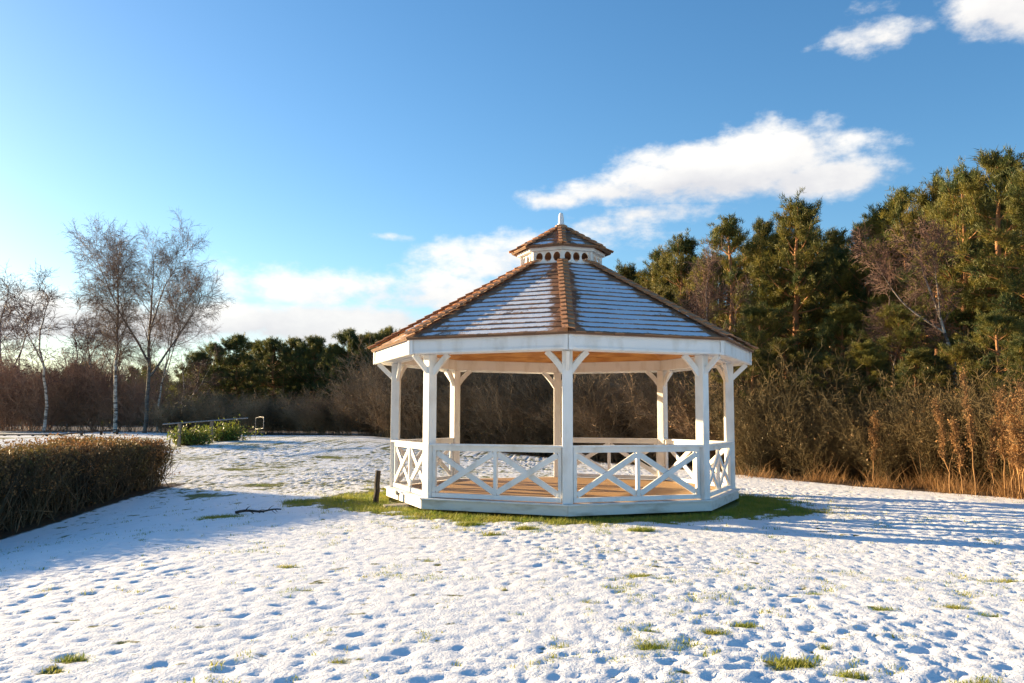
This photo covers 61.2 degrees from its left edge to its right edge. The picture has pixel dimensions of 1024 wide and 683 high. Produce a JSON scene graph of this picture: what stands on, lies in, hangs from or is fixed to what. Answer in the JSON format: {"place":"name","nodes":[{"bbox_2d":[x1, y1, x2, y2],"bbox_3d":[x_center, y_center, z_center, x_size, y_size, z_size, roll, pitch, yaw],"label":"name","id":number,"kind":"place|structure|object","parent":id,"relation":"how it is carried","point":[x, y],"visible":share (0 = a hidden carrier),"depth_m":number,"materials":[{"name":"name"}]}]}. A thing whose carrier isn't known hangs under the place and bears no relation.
{"place":"outdoors","nodes":[
{"label":"outdoors","id":0,"kind":"place"},
{"bbox_2d":[383,503,411,507],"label":"stone slab","id":1,"kind":"structure","parent":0,"point":[406,505],"depth_m":15.65,"materials":[{"name":"beige stone"}]},
{"bbox_2d":[0,422,1023,682],"bbox_3d":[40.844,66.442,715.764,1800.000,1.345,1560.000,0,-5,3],"label":"ground","id":2,"kind":"structure","parent":0,"point":[218,610],"depth_m":8.09,"materials":[{"name":"white snow"}]},
{"bbox_2d":[1,321,35,428],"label":"bare tree","id":3,"kind":"object","parent":2,"relation":"on","point":[13,347],"visible":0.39,"depth_m":59.77,"materials":[{"name":"brown plant"}]},
{"bbox_2d":[0,276,68,432],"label":"bare tree","id":4,"kind":"object","parent":2,"relation":"on","point":[31,318],"visible":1,"depth_m":48.30,"materials":[{"name":"brown plant"}]},
{"bbox_2d":[0,258,71,429],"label":"bare tree","id":5,"kind":"object","parent":2,"relation":"on","point":[15,321],"visible":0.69,"depth_m":55.14,"materials":[{"name":"brown plant"}]},
{"bbox_2d":[0,429,118,435],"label":"fence","id":6,"kind":"object","parent":2,"relation":"on","point":[117,431],"visible":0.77,"depth_m":39.40,"materials":[{"name":"brown wood"}]},
{"bbox_2d":[61,316,106,426],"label":"bare tree","id":7,"kind":"object","parent":2,"relation":"on","point":[74,338],"visible":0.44,"depth_m":57.08,"materials":[{"name":"brown plant"}]},
{"bbox_2d":[53,292,121,428],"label":"bare tree","id":8,"kind":"object","parent":2,"relation":"on","point":[83,333],"visible":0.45,"depth_m":56.51,"materials":[{"name":"brown plant"}]},
{"bbox_2d":[0,431,180,532],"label":"hedge","id":9,"kind":"object","parent":2,"relation":"on","point":[52,476],"visible":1,"depth_m":16.48,"materials":[{"name":"brown plant"}]},
{"bbox_2d":[0,339,218,431],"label":"thicket","id":10,"kind":"object","parent":2,"relation":"on","point":[70,400],"visible":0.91,"depth_m":51.38,"materials":[{"name":"brown plant"}]},
{"bbox_2d":[69,225,157,432],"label":"birch tree","id":11,"kind":"object","parent":2,"relation":"on","point":[117,338],"visible":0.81,"depth_m":46.04,"materials":[{"name":"brown plant"}]},
{"bbox_2d":[61,209,235,432],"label":"birch tree","id":12,"kind":"object","parent":2,"relation":"on","point":[167,262],"visible":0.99,"depth_m":46.71,"materials":[{"name":"brown plant"}]},
{"bbox_2d":[135,260,205,431],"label":"birch tree","id":13,"kind":"object","parent":2,"relation":"on","point":[173,322],"visible":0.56,"depth_m":49.63,"materials":[{"name":"brown plant"}]},
{"bbox_2d":[134,341,227,403],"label":"bare tree","id":14,"kind":"object","parent":2,"relation":"on","point":[197,375],"visible":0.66,"depth_m":56.18,"materials":[{"name":"brown plant"}]},
{"bbox_2d":[158,373,210,406],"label":"pine tree","id":15,"kind":"object","parent":2,"relation":"on","point":[176,391],"visible":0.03,"depth_m":79.23,"materials":[{"name":"green plant"}]},
{"bbox_2d":[166,421,215,444],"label":"laurel bush","id":16,"kind":"object","parent":2,"relation":"on","point":[191,437],"visible":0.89,"depth_m":30.47,"materials":[{"name":"green plant"}]},
{"bbox_2d":[163,350,234,429],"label":"pine tree","id":17,"kind":"object","parent":2,"relation":"on","point":[198,355],"visible":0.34,"depth_m":65.68,"materials":[{"name":"green plant"}]},
{"bbox_2d":[162,417,247,446],"bbox_3d":[-11.069,3.311,31.349,0.166,1.138,4.336,-2,-6,23],"label":"handrail","id":18,"kind":"object","parent":2,"relation":"on","point":[180,430],"visible":0.7,"depth_m":30.67,"materials":[{"name":"metal"}]},
{"bbox_2d":[171,340,251,406],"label":"pine tree","id":19,"kind":"object","parent":2,"relation":"on","point":[210,348],"visible":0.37,"depth_m":67.56,"materials":[{"name":"green plant"}]},
{"bbox_2d":[192,414,263,440],"bbox_3d":[-10.899,3.302,33.151,2.921,1.069,1.864,0,-5,3],"label":"laurel bush","id":20,"kind":"object","parent":2,"relation":"on","point":[224,432],"visible":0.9,"depth_m":32.92,"materials":[{"name":"green plant"}]},
{"bbox_2d":[201,332,270,412],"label":"pine tree","id":21,"kind":"object","parent":2,"relation":"on","point":[238,345],"visible":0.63,"depth_m":67.60,"materials":[{"name":"green plant"}]},
{"bbox_2d":[235,506,280,514],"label":"fallen branch","id":22,"kind":"object","parent":2,"relation":"on","point":[249,510],"visible":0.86,"depth_m":14.80,"materials":[{"name":"brown wood"}]},
{"bbox_2d":[135,385,384,434],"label":"scrub bank","id":23,"kind":"structure","parent":2,"relation":"on","point":[321,419],"depth_m":45.56,"materials":[{"name":"brown plant"}]},
{"bbox_2d":[232,339,289,404],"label":"pine tree","id":24,"kind":"object","parent":2,"relation":"on","point":[254,343],"visible":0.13,"depth_m":71.76,"materials":[{"name":"green plant"}]},
{"bbox_2d":[230,335,304,407],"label":"pine tree","id":25,"kind":"object","parent":2,"relation":"on","point":[271,347],"visible":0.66,"depth_m":69.69,"materials":[{"name":"green plant"}]},
{"bbox_2d":[258,348,302,396],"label":"pine tree","id":26,"kind":"object","parent":2,"relation":"on","point":[276,368],"depth_m":83.69,"materials":[{"name":"green plant"}]},
{"bbox_2d":[267,335,327,427],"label":"pine tree","id":27,"kind":"object","parent":2,"relation":"on","point":[291,342],"visible":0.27,"depth_m":71.22,"materials":[{"name":"green plant"}]},
{"bbox_2d":[282,334,339,412],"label":"pine tree","id":28,"kind":"object","parent":2,"relation":"on","point":[314,343],"visible":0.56,"depth_m":69.41,"materials":[{"name":"green plant"}]},
{"bbox_2d":[278,353,350,403],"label":"pine tree","id":29,"kind":"object","parent":2,"relation":"on","point":[319,363],"visible":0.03,"depth_m":81.79,"materials":[{"name":"green plant"}]},
{"bbox_2d":[311,342,351,400],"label":"pine tree","id":30,"kind":"object","parent":2,"relation":"on","point":[331,345],"visible":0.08,"depth_m":73.48,"materials":[{"name":"green plant"}]},
{"bbox_2d":[311,327,374,425],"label":"pine tree","id":31,"kind":"object","parent":2,"relation":"on","point":[348,336],"visible":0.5,"depth_m":67.55,"materials":[{"name":"green plant"}]},
{"bbox_2d":[328,330,377,397],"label":"pine tree","id":32,"kind":"object","parent":2,"relation":"on","point":[367,342],"visible":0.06,"depth_m":71.77,"materials":[{"name":"green plant"}]},
{"bbox_2d":[347,325,403,384],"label":"pine tree","id":33,"kind":"object","parent":2,"relation":"on","point":[386,332],"visible":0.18,"depth_m":67.53,"materials":[{"name":"green plant"}]},
{"bbox_2d":[373,470,380,503],"bbox_3d":[-2.563,2.821,16.412,0.148,0.758,0.112,0,-5,3],"label":"wooden stake","id":34,"kind":"object","parent":2,"relation":"on","point":[376,487],"visible":0.81,"depth_m":16.38,"materials":[{"name":"brown wood"}]},
{"bbox_2d":[16,293,1023,425],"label":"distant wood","id":35,"kind":"object","parent":2,"relation":"on","point":[141,424],"visible":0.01,"depth_m":102.24,"materials":[{"name":"brown plant"}]},
{"bbox_2d":[314,330,765,468],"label":"scrub bank","id":36,"kind":"structure","parent":2,"relation":"on","point":[509,408],"depth_m":34.21,"materials":[{"name":"brown plant"}]},
{"bbox_2d":[367,213,758,516],"bbox_3d":[1.002,0.248,17.603,7.397,5.825,7.398,-2,-6,24],"label":"gazebo","id":37,"kind":"object","parent":2,"relation":"on","point":[563,302],"visible":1,"depth_m":15.16,"materials":[{"name":"white paint"}]},
{"bbox_2d":[615,258,643,375],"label":"pine tree","id":38,"kind":"object","parent":2,"relation":"on","point":[627,272],"visible":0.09,"depth_m":47.23,"materials":[{"name":"green plant"}]},
{"bbox_2d":[635,247,679,292],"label":"pine tree","id":39,"kind":"object","parent":2,"relation":"on","point":[648,276],"visible":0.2,"depth_m":44.16,"materials":[{"name":"green plant"}]},
{"bbox_2d":[642,228,717,373],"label":"pine tree","id":40,"kind":"object","parent":2,"relation":"on","point":[682,247],"visible":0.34,"depth_m":41.12,"materials":[{"name":"green plant"}]},
{"bbox_2d":[658,253,728,372],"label":"pine tree","id":41,"kind":"object","parent":2,"relation":"on","point":[684,275],"visible":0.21,"depth_m":41.25,"materials":[{"name":"green plant"}]},
{"bbox_2d":[704,254,733,369],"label":"pine tree","id":42,"kind":"object","parent":2,"relation":"on","point":[727,262],"visible":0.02,"depth_m":54.35,"materials":[{"name":"green plant"}]},
{"bbox_2d":[672,233,766,381],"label":"birch tree","id":43,"kind":"object","parent":2,"relation":"on","point":[707,292],"visible":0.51,"depth_m":31.25,"materials":[{"name":"brown plant"}]},
{"bbox_2d":[702,250,747,375],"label":"pine tree","id":44,"kind":"object","parent":2,"relation":"on","point":[727,305],"visible":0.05,"depth_m":45.92,"materials":[{"name":"green plant"}]},
{"bbox_2d":[686,211,784,373],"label":"pine tree","id":45,"kind":"object","parent":2,"relation":"on","point":[730,230],"visible":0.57,"depth_m":35.33,"materials":[{"name":"green plant"}]},
{"bbox_2d":[709,347,790,469],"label":"pine tree","id":46,"kind":"object","parent":2,"relation":"on","point":[756,354],"visible":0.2,"depth_m":27.06,"materials":[{"name":"green plant"}]},
{"bbox_2d":[721,236,792,323],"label":"pine tree","id":47,"kind":"object","parent":2,"relation":"on","point":[737,252],"visible":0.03,"depth_m":41.69,"materials":[{"name":"green plant"}]},
{"bbox_2d":[724,216,792,371],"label":"pine tree","id":48,"kind":"object","parent":2,"relation":"on","point":[761,230],"visible":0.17,"depth_m":37.32,"materials":[{"name":"green plant"}]},
{"bbox_2d":[718,241,805,322],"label":"pine tree","id":49,"kind":"object","parent":2,"relation":"on","point":[749,279],"visible":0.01,"depth_m":51.27,"materials":[{"name":"green plant"}]},
{"bbox_2d":[721,301,804,393],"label":"pine tree","id":50,"kind":"object","parent":2,"relation":"on","point":[752,316],"visible":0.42,"depth_m":29.56,"materials":[{"name":"green plant"}]},
{"bbox_2d":[743,231,833,379],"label":"pine tree","id":51,"kind":"object","parent":2,"relation":"on","point":[786,302],"visible":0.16,"depth_m":34.55,"materials":[{"name":"green plant"}]},
{"bbox_2d":[752,335,830,471],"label":"pine tree","id":52,"kind":"object","parent":2,"relation":"on","point":[791,347],"visible":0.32,"depth_m":26.81,"materials":[{"name":"green plant"}]},
{"bbox_2d":[739,186,865,374],"bbox_3d":[11.123,-0.681,33.269,4.725,10.736,3.924,4,-7,-38],"label":"pine tree","id":53,"kind":"object","parent":2,"relation":"on","point":[802,219],"visible":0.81,"depth_m":33.10,"materials":[{"name":"green plant"}]},
{"bbox_2d":[793,227,823,369],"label":"pine tree","id":54,"kind":"object","parent":2,"relation":"on","point":[810,242],"visible":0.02,"depth_m":53.02,"materials":[{"name":"green plant"}]},
{"bbox_2d":[799,263,822,347],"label":"pine tree","id":55,"kind":"object","parent":2,"relation":"on","point":[812,297],"visible":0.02,"depth_m":50.35,"materials":[{"name":"green plant"}]},
{"bbox_2d":[792,352,865,473],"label":"pine tree","id":56,"kind":"object","parent":2,"relation":"on","point":[823,360],"visible":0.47,"depth_m":25.65,"materials":[{"name":"green plant"}]},
{"bbox_2d":[801,227,858,353],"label":"pine tree","id":57,"kind":"object","parent":2,"relation":"on","point":[842,239],"visible":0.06,"depth_m":38.44,"materials":[{"name":"green plant"}]},
{"bbox_2d":[800,241,866,389],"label":"pine tree","id":58,"kind":"object","parent":2,"relation":"on","point":[826,261],"visible":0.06,"depth_m":35.98,"materials":[{"name":"green plant"}]},
{"bbox_2d":[654,330,1023,490],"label":"brushwood","id":59,"kind":"object","parent":2,"relation":"on","point":[789,441],"visible":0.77,"depth_m":23.21,"materials":[{"name":"brown plant"}]},
{"bbox_2d":[804,301,878,392],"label":"pine tree","id":60,"kind":"object","parent":2,"relation":"on","point":[842,315],"visible":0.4,"depth_m":28.42,"materials":[{"name":"green plant"}]},
{"bbox_2d":[818,247,877,362],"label":"pine tree","id":61,"kind":"object","parent":2,"relation":"on","point":[847,289],"visible":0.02,"depth_m":36.12,"materials":[{"name":"green plant"}]},
{"bbox_2d":[822,214,898,395],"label":"pine tree","id":62,"kind":"object","parent":2,"relation":"on","point":[841,266],"visible":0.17,"depth_m":33.09,"materials":[{"name":"green plant"}]},
{"bbox_2d":[829,338,902,475],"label":"pine tree","id":63,"kind":"object","parent":2,"relation":"on","point":[866,352],"visible":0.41,"depth_m":25.14,"materials":[{"name":"green plant"}]},
{"bbox_2d":[867,410,882,478],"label":"dry weed","id":64,"kind":"object","parent":2,"relation":"on","point":[872,436],"visible":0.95,"depth_m":21.75,"materials":[{"name":"brown plant"}]},
{"bbox_2d":[839,202,928,408],"bbox_3d":[13.962,-0.371,32.231,3.528,9.981,3.561,-4,-7,41],"label":"pine tree","id":65,"kind":"object","parent":2,"relation":"on","point":[863,294],"visible":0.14,"depth_m":32.47,"materials":[{"name":"green plant"}]},
{"bbox_2d":[845,300,956,473],"bbox_3d":[11.625,1.368,25.893,3.119,5.340,2.851,5,-7,-44],"label":"pine tree","id":66,"kind":"object","parent":2,"relation":"on","point":[907,338],"visible":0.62,"depth_m":25.73,"materials":[{"name":"green plant"}]},
{"bbox_2d":[842,267,959,410],"bbox_3d":[11.846,0.842,26.555,2.625,6.509,3.564,1,-5,-8],"label":"birch tree","id":67,"kind":"object","parent":2,"relation":"on","point":[873,326],"visible":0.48,"depth_m":26.23,"materials":[{"name":"brown plant"}]},
{"bbox_2d":[850,184,957,391],"bbox_3d":[14.250,-0.679,30.915,4.098,10.345,3.897,-1,-5,13],"label":"pine tree","id":68,"kind":"object","parent":2,"relation":"on","point":[898,200],"visible":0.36,"depth_m":31.25,"materials":[{"name":"green plant"}]},
{"bbox_2d":[846,212,968,385],"bbox_3d":[11.240,0.106,24.652,3.266,7.620,2.349,-2,-6,22],"label":"birch tree","id":69,"kind":"object","parent":2,"relation":"on","point":[935,236],"visible":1,"depth_m":24.77,"materials":[{"name":"brown plant"}]},
{"bbox_2d":[861,252,963,365],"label":"pine tree","id":70,"kind":"object","parent":2,"relation":"on","point":[904,294],"visible":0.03,"depth_m":31.86,"materials":[{"name":"green plant"}]},
{"bbox_2d":[876,347,950,475],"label":"pine tree","id":71,"kind":"object","parent":2,"relation":"on","point":[915,358],"visible":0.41,"depth_m":23.61,"materials":[{"name":"green plant"}]},
{"bbox_2d":[884,167,986,392],"bbox_3d":[14.506,-0.850,29.287,3.154,10.448,3.798,0,-5,3],"label":"pine tree","id":72,"kind":"object","parent":2,"relation":"on","point":[920,199],"visible":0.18,"depth_m":29.57,"materials":[{"name":"green plant"}]},
{"bbox_2d":[924,396,951,491],"bbox_3d":[9.482,2.296,19.182,0.446,2.190,0.380,3,-6,-26],"label":"dry weed","id":73,"kind":"object","parent":2,"relation":"on","point":[940,430],"visible":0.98,"depth_m":19.21,"materials":[{"name":"brown plant"}]},
{"bbox_2d":[921,206,984,395],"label":"pine tree","id":74,"kind":"object","parent":2,"relation":"on","point":[950,367],"depth_m":40.47,"materials":[{"name":"green plant"}]},
{"bbox_2d":[946,415,965,493],"bbox_3d":[9.631,2.470,18.765,0.353,1.764,0.310,0,-5,3],"label":"dry weed","id":75,"kind":"object","parent":2,"relation":"on","point":[960,456],"visible":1,"depth_m":18.76,"materials":[{"name":"brown plant"}]},
{"bbox_2d":[912,339,1003,408],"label":"pine tree","id":76,"kind":"object","parent":2,"relation":"on","point":[963,347],"visible":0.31,"depth_m":22.75,"materials":[{"name":"green plant"}]},
{"bbox_2d":[908,156,1021,386],"bbox_3d":[14.304,-0.841,27.323,3.962,10.086,3.366,1,-5,-6],"label":"pine tree","id":77,"kind":"object","parent":2,"relation":"on","point":[944,212],"visible":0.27,"depth_m":27.33,"materials":[{"name":"green plant"}]},
{"bbox_2d":[953,361,978,494],"bbox_3d":[9.748,1.874,18.501,0.463,2.894,0.341,2,-6,-24],"label":"dry weed","id":78,"kind":"object","parent":2,"relation":"on","point":[969,428],"visible":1,"depth_m":18.51,"materials":[{"name":"brown plant"}]},
{"bbox_2d":[919,144,1023,386],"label":"pine tree","id":79,"kind":"object","parent":2,"relation":"on","point":[999,168],"visible":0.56,"depth_m":26.04,"materials":[{"name":"green plant"}]},
{"bbox_2d":[927,204,1017,385],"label":"pine tree","id":80,"kind":"object","parent":2,"relation":"on","point":[970,227],"visible":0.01,"depth_m":35.25,"materials":[{"name":"green plant"}]},
{"bbox_2d":[936,307,1023,402],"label":"pine tree","id":81,"kind":"object","parent":2,"relation":"on","point":[997,322],"visible":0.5,"depth_m":22.13,"materials":[{"name":"green plant"}]},
{"bbox_2d":[951,160,1023,316],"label":"pine tree","id":82,"kind":"object","parent":2,"relation":"on","point":[997,280],"visible":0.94,"depth_m":24.45,"materials":[{"name":"green plant"}]},
{"bbox_2d":[982,420,998,495],"bbox_3d":[10.208,2.500,18.426,0.360,1.651,0.389,0,-5,3],"label":"dry weed","id":83,"kind":"object","parent":2,"relation":"on","point":[993,454],"visible":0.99,"depth_m":18.44,"materials":[{"name":"brown plant"}]},
{"bbox_2d":[990,388,1007,496],"bbox_3d":[10.180,2.114,18.061,0.384,2.341,0.333,0,-5,3],"label":"dry weed","id":84,"kind":"object","parent":2,"relation":"on","point":[1001,450],"visible":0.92,"depth_m":18.09,"materials":[{"name":"brown plant"}]},
{"bbox_2d":[979,334,1023,415],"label":"pine tree","id":85,"kind":"object","parent":2,"relation":"on","point":[1017,343],"visible":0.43,"depth_m":20.64,"materials":[{"name":"green plant"}]},
{"bbox_2d":[992,385,1011,478],"bbox_3d":[10.648,2.147,18.704,0.350,2.428,0.404,5,-7,-44],"label":"dry weed","id":86,"kind":"object","parent":2,"relation":"on","point":[1000,401],"visible":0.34,"depth_m":18.74,"materials":[{"name":"brown plant"}]},
{"bbox_2d":[987,195,1023,368],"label":"pine tree","id":87,"kind":"object","parent":2,"relation":"on","point":[1002,209],"visible":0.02,"depth_m":43.04,"materials":[{"name":"green plant"}]},
{"bbox_2d":[995,212,1023,297],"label":"pine tree","id":88,"kind":"object","parent":2,"relation":"on","point":[1020,252],"visible":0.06,"depth_m":41.38,"materials":[{"name":"green plant"}]},
{"bbox_2d":[1003,418,1016,497],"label":"dry weed","id":89,"kind":"object","parent":2,"relation":"on","point":[1010,458],"visible":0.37,"depth_m":17.82,"materials":[{"name":"brown plant"}]},
{"bbox_2d":[1000,391,1023,498],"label":"dry weed","id":90,"kind":"object","parent":2,"relation":"on","point":[1009,415],"visible":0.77,"depth_m":17.75,"materials":[{"name":"brown plant"}]},
{"bbox_2d":[1002,409,1021,496],"bbox_3d":[10.583,2.367,18.347,0.354,1.910,0.384,2,-5,-16],"label":"dry weed","id":91,"kind":"object","parent":2,"relation":"on","point":[1009,451],"visible":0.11,"depth_m":18.33,"materials":[{"name":"brown plant"}]},
{"bbox_2d":[1003,419,1023,474],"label":"dry weed","id":92,"kind":"object","parent":2,"relation":"on","point":[1017,458],"visible":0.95,"depth_m":17.52,"materials":[{"name":"brown plant"}]},
{"bbox_2d":[1008,410,1022,492],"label":"dry weed","id":93,"kind":"object","parent":2,"relation":"on","point":[1020,460],"visible":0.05,"depth_m":18.09,"materials":[{"name":"brown plant"}]},
{"bbox_2d":[1009,391,1022,498],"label":"dry weed","id":94,"kind":"object","parent":2,"relation":"on","point":[1014,402],"visible":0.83,"depth_m":17.61,"materials":[{"name":"brown plant"}]},
{"bbox_2d":[1012,373,1023,490],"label":"dry weed","id":95,"kind":"object","parent":2,"relation":"on","point":[1019,388],"visible":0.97,"depth_m":17.42,"materials":[{"name":"brown plant"}]},
{"bbox_2d":[0,0,1023,411],"label":"sky","id":96,"kind":"structure","parent":0,"point":[361,165],"materials":[{"name":"blue"}]},
{"bbox_2d":[1,439,1023,682],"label":"grass","id":97,"kind":"structure","parent":0,"point":[748,508],"depth_m":12.64,"materials":[{"name":"green plant"}]},
{"bbox_2d":[736,450,1023,499],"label":"dry grass","id":98,"kind":"structure","parent":0,"point":[943,486],"depth_m":20.52,"materials":[{"name":"brown plant"}]}
]}

